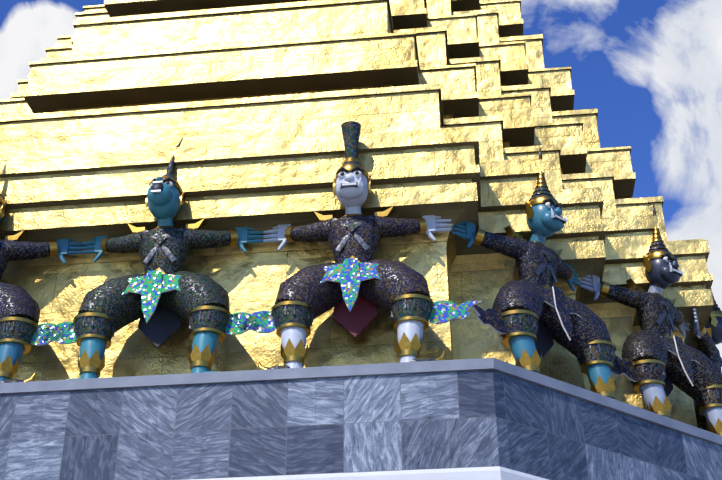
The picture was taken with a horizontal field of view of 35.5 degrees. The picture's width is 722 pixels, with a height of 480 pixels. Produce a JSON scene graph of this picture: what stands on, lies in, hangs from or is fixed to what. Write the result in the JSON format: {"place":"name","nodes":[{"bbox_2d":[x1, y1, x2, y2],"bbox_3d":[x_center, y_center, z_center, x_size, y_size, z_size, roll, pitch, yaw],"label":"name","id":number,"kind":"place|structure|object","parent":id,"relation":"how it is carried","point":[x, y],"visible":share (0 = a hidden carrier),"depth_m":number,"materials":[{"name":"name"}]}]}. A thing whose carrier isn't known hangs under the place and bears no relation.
{"place":"outdoors","nodes":[
{"label":"outdoors","id":0,"kind":"place"},
{"bbox_2d":[0,0,721,370],"label":"sky","id":1,"kind":"structure","parent":0,"point":[651,70],"materials":[{"name":"blue"}]},
{"bbox_2d":[187,466,547,479],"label":"ledge","id":2,"kind":"object","parent":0,"point":[488,473],"visible":1,"depth_m":7.40,"materials":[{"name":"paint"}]},
{"bbox_2d":[0,358,721,479],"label":"marble plinth","id":3,"kind":"structure","parent":2,"relation":"on","point":[464,413],"depth_m":7.75,"materials":[{"name":"stone"}]},
{"bbox_2d":[0,193,82,382],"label":"statue","id":4,"kind":"object","parent":3,"relation":"on","point":[20,333],"visible":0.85,"depth_m":8.48,"materials":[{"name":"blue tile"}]},
{"bbox_2d":[37,138,270,379],"bbox_3d":[-1.554,0.095,8.769,1.898,2.305,0.554,-4,-30,5],"label":"statue","id":5,"kind":"object","parent":3,"relation":"on","point":[162,295],"visible":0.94,"depth_m":8.49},
{"bbox_2d":[231,121,481,369],"bbox_3d":[-0.060,0.074,8.609,1.898,2.167,0.514,-4,-30,5],"label":"statue","id":6,"kind":"object","parent":3,"relation":"on","point":[354,284],"visible":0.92,"depth_m":8.35,"materials":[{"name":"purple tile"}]},
{"bbox_2d":[0,0,713,427],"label":"gold chedi body","id":7,"kind":"object","parent":3,"relation":"on","point":[460,110],"visible":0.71,"depth_m":9.74,"materials":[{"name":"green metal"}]},
{"bbox_2d":[451,148,633,403],"bbox_3d":[1.457,0.245,9.057,1.899,2.291,0.514,21,-36,-33],"label":"statue","id":8,"kind":"object","parent":3,"relation":"on","point":[531,314],"visible":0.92,"depth_m":8.87,"materials":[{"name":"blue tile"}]},
{"bbox_2d":[579,203,721,435],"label":"statue","id":9,"kind":"object","parent":3,"relation":"on","point":[658,357],"visible":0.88,"depth_m":9.69,"materials":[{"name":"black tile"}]},
{"bbox_2d":[691,269,721,431],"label":"statue","id":10,"kind":"object","parent":3,"relation":"on","point":[708,338],"visible":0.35,"depth_m":10.79,"materials":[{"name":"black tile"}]}
]}

